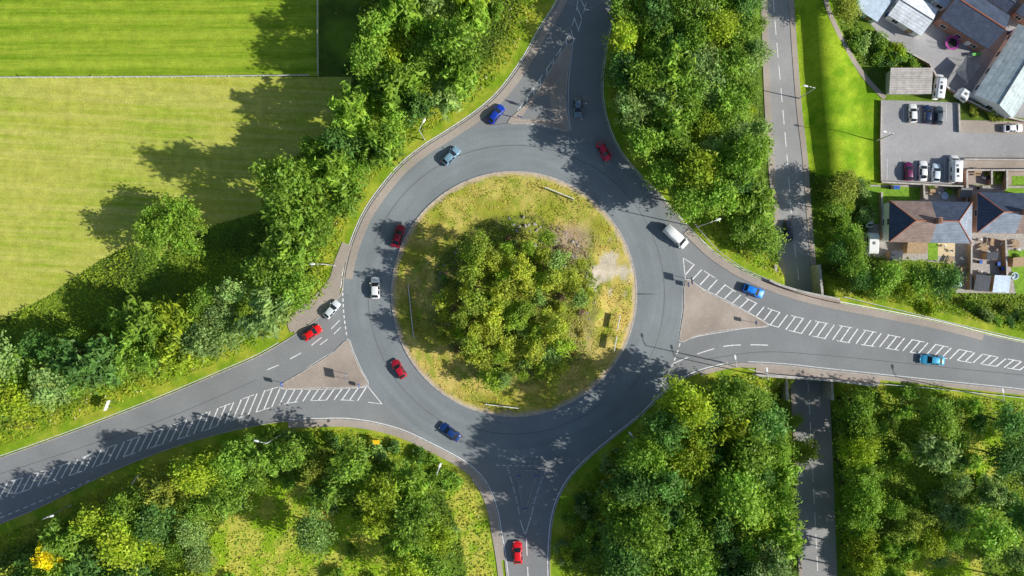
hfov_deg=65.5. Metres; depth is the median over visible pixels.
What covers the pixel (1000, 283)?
garden shed
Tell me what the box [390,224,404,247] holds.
car
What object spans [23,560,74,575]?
tree
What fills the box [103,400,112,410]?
road sign
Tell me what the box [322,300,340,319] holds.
car
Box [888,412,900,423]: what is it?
bush
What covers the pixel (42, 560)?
tree
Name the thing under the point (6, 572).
tree
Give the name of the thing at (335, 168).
tree
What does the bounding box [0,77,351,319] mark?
mown field
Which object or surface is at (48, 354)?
tree
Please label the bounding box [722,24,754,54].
tree
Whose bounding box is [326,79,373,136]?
tree
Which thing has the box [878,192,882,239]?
garden wall
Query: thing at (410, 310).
chevron sign
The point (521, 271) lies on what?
young tree
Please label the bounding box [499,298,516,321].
young tree
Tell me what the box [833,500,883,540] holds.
tree
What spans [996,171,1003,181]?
bush
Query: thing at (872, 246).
caravan
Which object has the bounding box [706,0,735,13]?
tree
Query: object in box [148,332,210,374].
tree
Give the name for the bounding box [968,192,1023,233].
house
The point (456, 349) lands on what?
bush
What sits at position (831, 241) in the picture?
bush
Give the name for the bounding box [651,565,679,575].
tree
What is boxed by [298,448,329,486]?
tree
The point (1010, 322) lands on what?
bush
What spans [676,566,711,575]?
tree
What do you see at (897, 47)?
bush
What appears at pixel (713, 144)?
tree
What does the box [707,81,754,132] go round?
tree
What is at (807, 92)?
street lamp
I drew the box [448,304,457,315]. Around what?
bush
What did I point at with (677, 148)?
tree
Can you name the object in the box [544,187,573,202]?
chevron sign
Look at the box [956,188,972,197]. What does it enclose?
garden shed
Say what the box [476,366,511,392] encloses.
young tree
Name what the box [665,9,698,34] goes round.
tree
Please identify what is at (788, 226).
car
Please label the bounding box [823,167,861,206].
tree
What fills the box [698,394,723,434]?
tree
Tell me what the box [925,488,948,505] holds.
bush
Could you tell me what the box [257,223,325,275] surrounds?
tree
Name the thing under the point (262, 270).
tree
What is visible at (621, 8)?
tree
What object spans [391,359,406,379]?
car
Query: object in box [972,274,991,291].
garden shed
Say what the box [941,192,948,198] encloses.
paddling pool
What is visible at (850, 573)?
tree
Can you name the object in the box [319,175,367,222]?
tree
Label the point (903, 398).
bush
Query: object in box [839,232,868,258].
tree
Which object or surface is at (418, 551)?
bush
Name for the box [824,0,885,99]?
path
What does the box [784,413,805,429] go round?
tree
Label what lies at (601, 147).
car
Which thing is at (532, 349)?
young tree
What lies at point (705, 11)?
tree
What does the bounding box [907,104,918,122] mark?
parked car
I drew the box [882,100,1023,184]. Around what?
car park
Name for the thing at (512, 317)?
young tree
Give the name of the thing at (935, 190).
picnic table
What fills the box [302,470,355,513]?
tree
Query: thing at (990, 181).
garden wall
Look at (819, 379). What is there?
parapet
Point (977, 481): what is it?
bush
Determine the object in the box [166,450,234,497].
tree
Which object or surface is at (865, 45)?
bush
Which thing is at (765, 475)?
tree
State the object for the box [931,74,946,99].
camper van
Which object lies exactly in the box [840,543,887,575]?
tree
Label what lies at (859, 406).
tree
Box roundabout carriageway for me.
[344,124,683,463]
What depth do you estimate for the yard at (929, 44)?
170.17 m
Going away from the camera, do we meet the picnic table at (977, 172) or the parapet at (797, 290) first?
the parapet at (797, 290)
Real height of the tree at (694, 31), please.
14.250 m
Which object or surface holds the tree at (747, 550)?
on the ground at (840, 106)
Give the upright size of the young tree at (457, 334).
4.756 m
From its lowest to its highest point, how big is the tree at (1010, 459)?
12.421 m
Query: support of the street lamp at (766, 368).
on the ground at (840, 106)
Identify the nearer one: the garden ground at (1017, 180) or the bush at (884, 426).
the bush at (884, 426)
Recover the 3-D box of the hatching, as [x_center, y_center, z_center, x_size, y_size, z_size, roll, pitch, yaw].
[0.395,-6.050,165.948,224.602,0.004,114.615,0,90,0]
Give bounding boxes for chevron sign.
[408,285,415,337]
[485,400,518,408]
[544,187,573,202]
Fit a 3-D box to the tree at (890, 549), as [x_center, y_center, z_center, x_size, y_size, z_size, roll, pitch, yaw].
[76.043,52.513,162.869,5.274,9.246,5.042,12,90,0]
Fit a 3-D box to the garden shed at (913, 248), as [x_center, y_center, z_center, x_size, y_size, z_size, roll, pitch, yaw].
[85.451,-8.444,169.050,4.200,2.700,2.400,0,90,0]
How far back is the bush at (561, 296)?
163.85 m
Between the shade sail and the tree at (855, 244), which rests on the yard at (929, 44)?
the shade sail
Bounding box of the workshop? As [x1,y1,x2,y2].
[969,24,1023,118]
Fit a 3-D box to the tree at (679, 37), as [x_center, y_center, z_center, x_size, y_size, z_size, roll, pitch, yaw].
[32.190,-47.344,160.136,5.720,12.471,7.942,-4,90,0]
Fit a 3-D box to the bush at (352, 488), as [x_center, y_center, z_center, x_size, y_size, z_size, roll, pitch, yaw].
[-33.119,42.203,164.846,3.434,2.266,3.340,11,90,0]
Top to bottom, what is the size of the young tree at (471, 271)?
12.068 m
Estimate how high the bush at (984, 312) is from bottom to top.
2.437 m
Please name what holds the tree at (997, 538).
on the ground at (840, 106)
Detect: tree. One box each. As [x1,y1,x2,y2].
[0,330,27,386]
[0,347,42,387]
[0,377,60,424]
[0,565,31,575]
[9,553,40,575]
[12,328,51,365]
[23,358,83,412]
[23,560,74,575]
[30,540,66,572]
[35,334,81,378]
[36,512,90,563]
[48,333,126,393]
[53,538,114,575]
[57,323,90,344]
[61,379,97,403]
[68,500,119,539]
[86,494,161,575]
[96,363,131,390]
[97,563,117,575]
[99,310,126,338]
[102,326,143,374]
[105,483,148,526]
[108,290,169,352]
[108,556,165,575]
[126,341,160,381]
[126,492,182,556]
[131,211,175,268]
[132,195,169,232]
[136,469,189,512]
[136,539,171,570]
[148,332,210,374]
[151,292,204,347]
[158,189,210,240]
[159,537,191,568]
[161,558,205,575]
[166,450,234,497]
[168,228,206,262]
[174,510,211,551]
[177,317,227,362]
[179,539,218,575]
[183,492,214,527]
[185,281,218,326]
[198,293,238,332]
[202,477,256,524]
[209,439,251,492]
[210,318,243,352]
[211,275,254,306]
[232,278,299,342]
[235,237,312,288]
[235,430,289,479]
[237,468,267,494]
[248,149,309,219]
[253,194,330,247]
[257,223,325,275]
[262,267,321,312]
[269,431,316,471]
[288,155,338,203]
[289,499,339,564]
[294,133,331,161]
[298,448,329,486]
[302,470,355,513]
[304,212,337,248]
[309,139,351,191]
[315,124,369,166]
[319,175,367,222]
[325,429,381,490]
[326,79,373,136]
[343,156,372,184]
[344,36,388,82]
[348,136,378,176]
[352,471,402,519]
[353,3,399,55]
[354,58,428,123]
[354,507,394,544]
[356,79,383,116]
[356,116,410,172]
[373,0,428,42]
[376,31,406,74]
[378,95,413,132]
[379,544,432,575]
[380,526,416,560]
[384,22,423,59]
[387,457,431,507]
[389,491,442,549]
[398,90,434,127]
[401,33,446,92]
[416,0,465,22]
[416,14,448,43]
[420,11,484,75]
[420,549,453,575]
[423,520,458,557]
[426,75,462,121]
[429,287,455,310]
[434,327,453,346]
[435,48,479,102]
[437,307,451,325]
[445,0,490,18]
[449,306,471,331]
[450,326,463,340]
[451,0,491,35]
[455,263,484,287]
[456,246,481,266]
[456,283,470,298]
[457,286,490,317]
[458,328,482,356]
[461,296,483,317]
[462,348,472,361]
[465,230,492,265]
[466,320,485,341]
[466,346,495,370]
[474,301,503,332]
[475,316,485,325]
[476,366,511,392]
[477,261,489,278]
[479,318,504,345]
[481,291,489,307]
[483,336,495,347]
[484,251,502,272]
[485,287,511,314]
[487,276,516,304]
[490,345,509,365]
[494,267,513,285]
[495,253,516,270]
[496,239,517,258]
[496,371,511,388]
[498,334,520,359]
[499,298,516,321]
[502,305,530,333]
[503,355,516,366]
[508,253,537,282]
[513,270,538,299]
[514,296,539,324]
[515,323,531,337]
[517,337,528,352]
[517,338,545,367]
[517,356,530,368]
[517,369,529,383]
[519,240,536,257]
[524,318,543,342]
[530,288,547,306]
[531,270,546,288]
[533,357,553,380]
[534,246,551,264]
[535,228,557,247]
[537,305,558,326]
[539,267,565,293]
[540,323,556,342]
[540,342,562,364]
[541,358,571,389]
[544,248,571,272]
[544,316,571,341]
[550,334,578,357]
[553,301,566,315]
[561,268,583,292]
[562,267,570,280]
[569,288,590,308]
[576,258,587,270]
[584,287,596,299]
[595,488,641,542]
[595,516,628,552]
[598,538,656,575]
[599,46,639,94]
[600,458,657,506]
[601,15,641,56]
[606,0,641,28]
[608,86,650,133]
[610,425,672,489]
[615,52,668,102]
[617,495,675,561]
[622,122,665,166]
[623,3,652,43]
[625,487,662,513]
[631,566,661,575]
[633,0,677,33]
[633,528,684,575]
[636,81,684,113]
[636,403,689,456]
[637,18,680,48]
[637,37,666,65]
[642,93,696,152]
[642,155,684,195]
[644,463,691,503]
[646,37,698,102]
[649,491,689,535]
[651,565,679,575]
[652,369,721,436]
[654,123,702,174]
[655,522,721,575]
[658,428,714,494]
[662,33,689,59]
[662,176,712,223]
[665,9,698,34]
[665,507,706,552]
[666,0,717,23]
[669,142,725,192]
[670,71,714,110]
[672,15,714,56]
[674,474,710,514]
[675,422,718,452]
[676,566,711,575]
[680,95,712,128]
[682,491,723,530]
[683,38,727,98]
[688,0,720,19]
[690,110,726,140]
[696,125,725,154]
[696,460,720,497]
[698,2,747,53]
[698,369,757,423]
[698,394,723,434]
[699,439,733,468]
[699,515,736,546]
[700,81,726,116]
[701,172,739,223]
[703,138,738,179]
[705,547,727,575]
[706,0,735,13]
[706,46,754,97]
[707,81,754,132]
[707,404,751,460]
[708,460,776,536]
[709,457,737,481]
[709,528,745,569]
[712,557,758,575]
[715,127,777,185]
[715,411,781,488]
[718,116,753,145]
[721,513,751,534]
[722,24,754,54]
[723,167,757,197]
[725,211,762,245]
[726,173,778,235]
[727,559,778,575]
[729,0,769,25]
[732,80,762,107]
[732,529,772,564]
[736,11,773,41]
[736,534,795,575]
[737,457,777,492]
[738,383,779,415]
[739,219,790,267]
[740,33,775,73]
[740,116,774,144]
[740,396,795,443]
[744,506,779,548]
[753,506,807,567]
[757,482,802,521]
[765,434,801,470]
[768,453,804,493]
[783,430,823,469]
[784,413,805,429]
[820,197,849,220]
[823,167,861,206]
[823,239,851,265]
[827,0,864,29]
[830,221,865,246]
[832,403,881,443]
[832,429,882,468]
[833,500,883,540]
[834,455,880,488]
[837,386,881,424]
[838,252,874,279]
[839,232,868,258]
[839,473,889,517]
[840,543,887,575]
[842,526,880,560]
[842,566,883,575]
[844,268,876,292]
[866,256,909,303]
[873,534,900,558]
[881,495,914,521]
[885,560,907,575]
[887,279,918,306]
[892,539,919,565]
[897,513,926,543]
[902,260,937,302]
[909,428,963,474]
[910,525,950,560]
[915,395,964,441]
[924,260,968,302]
[932,498,975,535]
[939,470,974,498]
[939,526,968,554]
[946,427,974,453]
[950,454,971,473]
[957,395,984,415]
[964,502,1022,561]
[965,410,988,434]
[971,471,1009,511]
[980,430,1023,483]
[986,400,1023,444]
[995,545,1023,573]
[995,568,1023,575]
[1003,500,1023,534]
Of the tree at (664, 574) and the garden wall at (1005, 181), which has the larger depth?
the garden wall at (1005, 181)
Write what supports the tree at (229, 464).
on the ground at (840, 106)
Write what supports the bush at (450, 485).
on the ground at (840, 106)
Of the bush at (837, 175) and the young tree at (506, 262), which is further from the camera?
the bush at (837, 175)
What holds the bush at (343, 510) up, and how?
on the ground at (840, 106)
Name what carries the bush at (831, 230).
on the ground at (840, 106)
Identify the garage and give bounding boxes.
[886,68,932,94]
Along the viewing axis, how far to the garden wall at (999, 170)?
168.74 m
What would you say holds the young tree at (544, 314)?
on the central island at (613, 268)
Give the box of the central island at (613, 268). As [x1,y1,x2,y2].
[392,172,635,415]
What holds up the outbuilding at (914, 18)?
on the yard at (929, 44)
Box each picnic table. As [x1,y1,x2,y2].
[929,187,937,194]
[944,255,953,264]
[958,263,967,271]
[973,168,981,175]
[978,243,987,252]
[987,238,995,245]
[1011,240,1019,247]
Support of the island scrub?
on the central island at (613, 268)
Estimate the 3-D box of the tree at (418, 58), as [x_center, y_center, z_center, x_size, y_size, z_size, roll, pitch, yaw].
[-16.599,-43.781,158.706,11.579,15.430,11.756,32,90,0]
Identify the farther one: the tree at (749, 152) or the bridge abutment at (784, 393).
the bridge abutment at (784, 393)
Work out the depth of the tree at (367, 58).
151.24 m
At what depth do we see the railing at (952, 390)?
164.95 m
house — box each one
[880,201,972,243]
[933,0,1009,52]
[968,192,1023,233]
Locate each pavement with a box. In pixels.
[287,0,1023,575]
[294,277,341,332]
[756,277,879,384]
[761,0,815,575]
[960,120,1023,133]
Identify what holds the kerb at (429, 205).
on the road at (584, 72)
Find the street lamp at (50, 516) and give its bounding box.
[42,504,72,519]
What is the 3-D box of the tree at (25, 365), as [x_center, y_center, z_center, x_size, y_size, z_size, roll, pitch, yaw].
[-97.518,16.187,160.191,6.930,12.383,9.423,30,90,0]
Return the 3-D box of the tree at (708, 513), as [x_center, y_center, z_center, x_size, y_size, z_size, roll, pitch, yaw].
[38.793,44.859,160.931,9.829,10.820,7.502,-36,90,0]
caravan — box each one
[864,228,878,254]
[953,88,970,102]
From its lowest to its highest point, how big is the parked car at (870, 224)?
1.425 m
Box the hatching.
[0,1,1023,533]
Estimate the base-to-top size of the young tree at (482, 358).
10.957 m
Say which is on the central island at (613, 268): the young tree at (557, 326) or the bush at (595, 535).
the young tree at (557, 326)
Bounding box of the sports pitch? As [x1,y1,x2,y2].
[0,0,318,76]
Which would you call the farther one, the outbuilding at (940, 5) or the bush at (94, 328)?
the outbuilding at (940, 5)
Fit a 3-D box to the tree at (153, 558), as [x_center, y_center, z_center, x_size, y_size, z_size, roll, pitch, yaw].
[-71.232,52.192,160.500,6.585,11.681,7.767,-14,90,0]
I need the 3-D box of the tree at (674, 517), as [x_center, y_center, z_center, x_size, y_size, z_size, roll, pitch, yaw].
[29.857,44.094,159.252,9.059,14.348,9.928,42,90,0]
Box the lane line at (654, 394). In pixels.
[0,0,817,573]
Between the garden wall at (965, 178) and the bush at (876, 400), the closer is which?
the bush at (876, 400)
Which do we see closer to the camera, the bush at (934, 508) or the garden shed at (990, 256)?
the bush at (934, 508)
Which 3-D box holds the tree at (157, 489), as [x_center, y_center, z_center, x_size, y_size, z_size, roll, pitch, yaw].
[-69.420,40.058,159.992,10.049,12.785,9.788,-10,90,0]
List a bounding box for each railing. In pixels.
[749,369,795,376]
[845,297,1023,339]
[876,383,1021,397]
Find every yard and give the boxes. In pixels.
[869,0,1023,117]
[965,157,1023,184]
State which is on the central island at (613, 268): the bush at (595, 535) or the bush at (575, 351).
the bush at (575, 351)
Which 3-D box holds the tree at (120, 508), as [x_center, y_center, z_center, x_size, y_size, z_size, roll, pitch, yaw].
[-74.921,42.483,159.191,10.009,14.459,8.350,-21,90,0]
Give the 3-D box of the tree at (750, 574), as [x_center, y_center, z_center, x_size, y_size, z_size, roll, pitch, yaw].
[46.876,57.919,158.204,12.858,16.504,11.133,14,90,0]
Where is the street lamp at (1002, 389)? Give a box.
[972,388,1003,400]
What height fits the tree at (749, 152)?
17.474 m
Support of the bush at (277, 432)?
on the ground at (840, 106)
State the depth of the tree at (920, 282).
161.68 m
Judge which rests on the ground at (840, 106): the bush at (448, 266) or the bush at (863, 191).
the bush at (863, 191)
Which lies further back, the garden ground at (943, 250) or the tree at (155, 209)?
the garden ground at (943, 250)
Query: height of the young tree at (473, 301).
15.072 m
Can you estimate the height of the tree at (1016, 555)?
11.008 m
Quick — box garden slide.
[968,52,980,57]
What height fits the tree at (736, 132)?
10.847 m
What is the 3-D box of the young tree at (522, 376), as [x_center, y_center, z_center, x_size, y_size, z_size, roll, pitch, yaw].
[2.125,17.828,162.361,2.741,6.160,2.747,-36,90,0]
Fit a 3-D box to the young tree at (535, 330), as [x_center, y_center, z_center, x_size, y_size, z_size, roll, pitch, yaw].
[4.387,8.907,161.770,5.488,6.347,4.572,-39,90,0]
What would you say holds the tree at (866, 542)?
on the ground at (840, 106)
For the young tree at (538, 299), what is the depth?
159.54 m
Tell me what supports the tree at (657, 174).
on the ground at (840, 106)
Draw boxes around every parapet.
[754,374,877,386]
[768,279,839,299]
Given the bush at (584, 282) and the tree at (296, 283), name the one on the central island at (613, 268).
the bush at (584, 282)
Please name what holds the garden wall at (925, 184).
on the ground at (840, 106)
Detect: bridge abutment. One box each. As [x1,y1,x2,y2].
[772,265,788,400]
[810,265,833,399]
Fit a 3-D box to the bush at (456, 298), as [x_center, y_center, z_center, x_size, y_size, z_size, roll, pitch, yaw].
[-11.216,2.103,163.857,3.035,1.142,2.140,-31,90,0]
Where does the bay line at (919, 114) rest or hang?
on the car park
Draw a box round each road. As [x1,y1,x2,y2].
[0,0,1023,575]
[768,0,836,575]
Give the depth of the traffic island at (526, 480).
165.85 m
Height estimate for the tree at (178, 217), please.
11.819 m
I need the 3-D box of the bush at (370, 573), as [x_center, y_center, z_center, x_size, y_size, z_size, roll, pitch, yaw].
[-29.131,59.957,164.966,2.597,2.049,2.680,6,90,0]
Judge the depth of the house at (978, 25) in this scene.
165.36 m
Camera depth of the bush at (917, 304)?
165.91 m
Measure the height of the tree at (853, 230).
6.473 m
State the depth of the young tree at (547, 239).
157.87 m
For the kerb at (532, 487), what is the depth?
165.84 m
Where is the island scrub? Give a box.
[396,177,632,412]
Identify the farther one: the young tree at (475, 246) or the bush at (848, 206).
the bush at (848, 206)
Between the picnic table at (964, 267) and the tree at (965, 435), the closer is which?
the tree at (965, 435)
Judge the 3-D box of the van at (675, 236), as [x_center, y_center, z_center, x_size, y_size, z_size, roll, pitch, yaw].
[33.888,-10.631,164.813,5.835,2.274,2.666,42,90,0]
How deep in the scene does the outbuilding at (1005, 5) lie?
167.24 m
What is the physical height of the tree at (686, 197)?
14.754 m
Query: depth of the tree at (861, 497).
157.29 m
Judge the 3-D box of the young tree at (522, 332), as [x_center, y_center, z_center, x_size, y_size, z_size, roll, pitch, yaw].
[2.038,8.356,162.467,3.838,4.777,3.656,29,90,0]
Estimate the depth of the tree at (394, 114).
153.92 m
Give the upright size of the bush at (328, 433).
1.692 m
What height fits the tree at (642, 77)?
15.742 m
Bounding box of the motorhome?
[947,156,962,182]
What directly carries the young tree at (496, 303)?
on the central island at (613, 268)
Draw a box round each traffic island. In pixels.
[283,341,365,387]
[509,45,569,130]
[516,471,537,511]
[681,281,766,339]
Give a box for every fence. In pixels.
[0,74,309,78]
[317,0,318,75]
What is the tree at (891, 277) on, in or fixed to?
on the ground at (840, 106)
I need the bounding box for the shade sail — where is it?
[949,58,980,85]
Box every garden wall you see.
[874,29,929,64]
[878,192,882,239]
[879,100,882,181]
[879,181,964,187]
[920,185,925,199]
[927,63,1023,122]
[957,103,960,132]
[962,158,1023,160]
[963,170,967,201]
[964,169,1023,171]
[966,242,972,289]
[987,170,992,184]
[1001,240,1007,275]
[1002,170,1007,189]
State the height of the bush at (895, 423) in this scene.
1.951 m
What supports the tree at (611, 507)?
on the ground at (840, 106)
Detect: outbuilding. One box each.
[856,0,890,22]
[885,0,937,36]
[930,0,950,11]
[987,0,1015,12]
[1010,0,1023,25]
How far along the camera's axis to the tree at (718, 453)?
155.01 m
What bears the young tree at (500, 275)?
on the central island at (613, 268)
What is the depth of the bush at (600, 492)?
164.94 m
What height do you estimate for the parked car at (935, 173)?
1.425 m
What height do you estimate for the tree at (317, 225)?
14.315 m
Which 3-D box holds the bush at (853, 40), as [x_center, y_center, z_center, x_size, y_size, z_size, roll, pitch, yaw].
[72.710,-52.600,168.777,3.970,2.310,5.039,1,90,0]
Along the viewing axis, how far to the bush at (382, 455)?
164.54 m
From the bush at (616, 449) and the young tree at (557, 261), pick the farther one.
the bush at (616, 449)
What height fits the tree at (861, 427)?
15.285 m
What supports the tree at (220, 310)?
on the ground at (840, 106)
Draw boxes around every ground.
[0,0,1023,575]
[860,185,1023,293]
[869,187,919,223]
[928,243,937,259]
[938,243,954,255]
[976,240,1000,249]
[994,172,1001,183]
[1005,188,1023,192]
[1008,250,1023,293]
[1012,176,1023,184]
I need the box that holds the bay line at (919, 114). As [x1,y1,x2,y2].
[903,105,946,121]
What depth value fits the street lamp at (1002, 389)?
158.26 m
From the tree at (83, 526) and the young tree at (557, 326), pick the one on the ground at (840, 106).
the tree at (83, 526)
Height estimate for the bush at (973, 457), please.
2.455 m
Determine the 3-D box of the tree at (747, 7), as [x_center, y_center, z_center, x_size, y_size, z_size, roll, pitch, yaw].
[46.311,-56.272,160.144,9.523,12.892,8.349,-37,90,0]
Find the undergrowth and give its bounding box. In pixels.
[0,0,1023,575]
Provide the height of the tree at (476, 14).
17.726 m
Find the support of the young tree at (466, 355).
on the central island at (613, 268)
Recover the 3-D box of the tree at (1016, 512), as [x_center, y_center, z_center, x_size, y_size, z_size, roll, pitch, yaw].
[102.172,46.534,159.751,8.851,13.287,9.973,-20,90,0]
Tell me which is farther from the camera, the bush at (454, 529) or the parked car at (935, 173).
the parked car at (935, 173)
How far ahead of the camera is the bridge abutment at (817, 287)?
168.37 m
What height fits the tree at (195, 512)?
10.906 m
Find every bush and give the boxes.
[85,319,104,335]
[222,571,234,575]
[258,425,278,441]
[271,427,286,445]
[279,470,295,490]
[282,429,294,439]
[290,429,302,443]
[298,432,315,451]
[305,443,320,452]
[325,432,338,442]
[325,565,344,575]
[326,433,340,451]
[327,502,339,515]
[335,504,354,519]
[344,542,359,557]
[346,484,358,499]
[363,463,376,475]
[366,570,373,575]
[370,441,387,461]
[384,438,400,455]
[384,459,399,474]
[407,545,426,567]
[411,446,427,462]
[412,446,425,465]
[422,453,442,465]
[425,466,445,487]
[437,550,457,563]
[438,273,448,286]
[439,470,463,492]
[440,522,461,539]
[443,468,458,480]
[445,263,453,270]
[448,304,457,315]
[449,294,461,302]
[454,346,461,353]
[491,0,503,21]
[504,234,511,241]
[509,238,518,246]
[553,292,565,301]
[553,538,569,554]
[556,244,566,252]
[558,512,577,525]
[558,544,575,565]
[559,558,570,565]
[569,553,587,566]
[570,511,581,524]
[571,347,578,356]
[573,491,589,504]
[573,503,591,520]
[574,531,593,559]
[576,328,585,338]
[578,308,585,316]
[579,278,588,289]
[582,518,599,540]
[588,497,602,513]
[590,538,601,559]
[592,510,606,526]
[593,532,600,539]
[596,488,605,498]
[599,450,615,475]
[611,447,619,454]
[611,455,625,468]
[744,103,756,113]
[826,224,836,234]
[827,237,836,249]
[830,171,844,183]
[832,216,850,230]
[836,213,851,224]
[836,469,856,483]
[842,198,856,213]
[842,201,854,210]
[845,29,863,50]
[852,210,869,223]
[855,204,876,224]
[856,31,871,54]
[856,177,870,199]
[868,390,882,405]
[868,439,884,463]
[869,31,887,50]
[869,454,888,479]
[870,51,886,64]
[872,449,883,464]
[873,467,889,479]
[874,480,885,491]
[875,37,887,54]
[876,415,897,436]
[877,555,888,575]
[878,57,896,68]
[878,488,886,500]
[886,41,907,62]
[887,50,904,63]
[887,416,901,430]
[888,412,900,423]
[891,452,911,465]
[892,440,911,457]
[896,403,917,419]
[898,395,913,403]
[899,558,914,570]
[901,51,913,63]
[901,382,920,400]
[902,496,921,509]
[908,57,918,67]
[910,300,921,309]
[921,299,938,316]
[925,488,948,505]
[928,503,950,516]
[929,555,950,567]
[937,535,957,553]
[944,483,958,494]
[945,187,953,195]
[949,398,961,410]
[962,453,980,470]
[963,301,974,313]
[965,299,989,316]
[966,450,984,469]
[969,103,977,114]
[972,110,978,117]
[976,308,994,319]
[976,472,984,484]
[983,313,995,323]
[987,109,997,122]
[994,315,1003,325]
[996,115,1004,122]
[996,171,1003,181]
[999,474,1009,483]
[1000,307,1021,319]
[1001,496,1019,507]
[1003,305,1017,314]
[1004,314,1015,327]
[1005,492,1021,508]
[1018,310,1023,324]
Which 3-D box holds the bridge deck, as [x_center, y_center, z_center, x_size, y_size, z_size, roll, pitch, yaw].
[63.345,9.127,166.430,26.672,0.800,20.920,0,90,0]
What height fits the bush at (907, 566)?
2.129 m
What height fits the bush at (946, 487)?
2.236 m
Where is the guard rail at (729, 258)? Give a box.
[696,225,770,280]
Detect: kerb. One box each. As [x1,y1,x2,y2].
[0,0,1023,575]
[280,340,366,388]
[391,171,636,416]
[508,43,570,131]
[515,470,537,512]
[680,280,766,340]
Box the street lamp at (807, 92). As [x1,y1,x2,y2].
[799,85,814,98]
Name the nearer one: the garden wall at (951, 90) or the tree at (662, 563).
the tree at (662, 563)
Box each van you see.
[662,224,688,248]
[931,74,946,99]
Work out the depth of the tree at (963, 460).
160.50 m
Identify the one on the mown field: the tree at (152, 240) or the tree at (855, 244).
the tree at (152, 240)
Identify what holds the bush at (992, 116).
on the ground at (840, 106)
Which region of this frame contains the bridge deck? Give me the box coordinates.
[768,374,836,379]
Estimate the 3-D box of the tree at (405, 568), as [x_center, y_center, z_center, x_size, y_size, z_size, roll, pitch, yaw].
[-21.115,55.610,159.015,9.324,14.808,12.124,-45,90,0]
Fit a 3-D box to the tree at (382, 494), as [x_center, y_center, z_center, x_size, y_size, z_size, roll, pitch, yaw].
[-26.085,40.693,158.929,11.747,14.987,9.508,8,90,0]
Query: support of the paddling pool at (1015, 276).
on the garden ground at (1019, 285)
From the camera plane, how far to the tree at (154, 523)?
154.47 m
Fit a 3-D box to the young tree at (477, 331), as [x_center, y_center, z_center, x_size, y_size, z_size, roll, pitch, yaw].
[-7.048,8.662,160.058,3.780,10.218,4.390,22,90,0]
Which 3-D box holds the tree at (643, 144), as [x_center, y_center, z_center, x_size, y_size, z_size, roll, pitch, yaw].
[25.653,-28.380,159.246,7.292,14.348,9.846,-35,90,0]
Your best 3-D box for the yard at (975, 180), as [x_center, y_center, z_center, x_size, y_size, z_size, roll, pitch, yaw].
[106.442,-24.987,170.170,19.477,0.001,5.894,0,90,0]
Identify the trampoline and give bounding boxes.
[945,34,963,49]
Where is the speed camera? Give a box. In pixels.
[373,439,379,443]
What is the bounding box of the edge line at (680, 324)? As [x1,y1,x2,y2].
[0,0,1023,575]
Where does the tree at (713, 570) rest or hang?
on the ground at (840, 106)
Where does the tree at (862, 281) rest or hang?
on the ground at (840, 106)
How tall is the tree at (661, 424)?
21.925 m
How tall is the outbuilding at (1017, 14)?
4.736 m
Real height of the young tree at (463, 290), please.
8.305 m
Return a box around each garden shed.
[886,251,902,260]
[903,242,927,253]
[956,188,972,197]
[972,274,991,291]
[981,252,998,259]
[989,275,1010,292]
[1008,257,1023,266]
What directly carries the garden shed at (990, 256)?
on the garden ground at (986, 267)
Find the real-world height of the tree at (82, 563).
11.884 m
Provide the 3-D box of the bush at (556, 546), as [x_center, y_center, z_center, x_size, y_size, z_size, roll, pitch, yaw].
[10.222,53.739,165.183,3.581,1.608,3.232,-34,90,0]
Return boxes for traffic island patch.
[520,95,553,119]
[549,69,563,119]
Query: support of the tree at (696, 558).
on the ground at (840, 106)
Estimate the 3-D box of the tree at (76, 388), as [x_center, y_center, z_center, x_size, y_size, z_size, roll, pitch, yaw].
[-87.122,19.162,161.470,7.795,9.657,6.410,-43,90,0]
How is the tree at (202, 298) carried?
on the ground at (840, 106)
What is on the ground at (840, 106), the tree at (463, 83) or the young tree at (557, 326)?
the tree at (463, 83)
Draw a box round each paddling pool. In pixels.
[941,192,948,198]
[1011,272,1018,279]
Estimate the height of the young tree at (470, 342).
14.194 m
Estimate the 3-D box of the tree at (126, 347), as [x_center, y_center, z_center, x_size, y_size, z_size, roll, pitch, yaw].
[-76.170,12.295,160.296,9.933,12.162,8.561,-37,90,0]
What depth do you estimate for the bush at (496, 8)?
164.89 m
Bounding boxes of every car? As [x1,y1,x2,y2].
[302,324,322,340]
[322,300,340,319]
[369,277,380,298]
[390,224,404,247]
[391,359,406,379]
[439,422,461,441]
[440,146,460,166]
[486,104,505,124]
[511,541,522,563]
[573,97,583,117]
[596,141,611,161]
[742,283,764,297]
[783,220,794,241]
[864,215,873,227]
[903,162,912,180]
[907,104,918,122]
[917,161,928,180]
[919,354,944,365]
[922,105,932,123]
[930,163,940,182]
[933,106,944,124]
[1001,123,1022,132]
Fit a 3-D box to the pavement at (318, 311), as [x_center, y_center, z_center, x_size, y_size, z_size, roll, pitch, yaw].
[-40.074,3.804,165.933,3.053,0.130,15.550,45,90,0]
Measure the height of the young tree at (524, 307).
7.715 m
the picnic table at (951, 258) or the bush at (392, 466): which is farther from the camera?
the picnic table at (951, 258)
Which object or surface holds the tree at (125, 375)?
on the ground at (840, 106)
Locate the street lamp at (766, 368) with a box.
[752,367,767,379]
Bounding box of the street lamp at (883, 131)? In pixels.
[875,130,893,140]
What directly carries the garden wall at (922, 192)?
on the garden ground at (986, 267)
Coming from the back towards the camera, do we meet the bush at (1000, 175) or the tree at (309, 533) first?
the bush at (1000, 175)

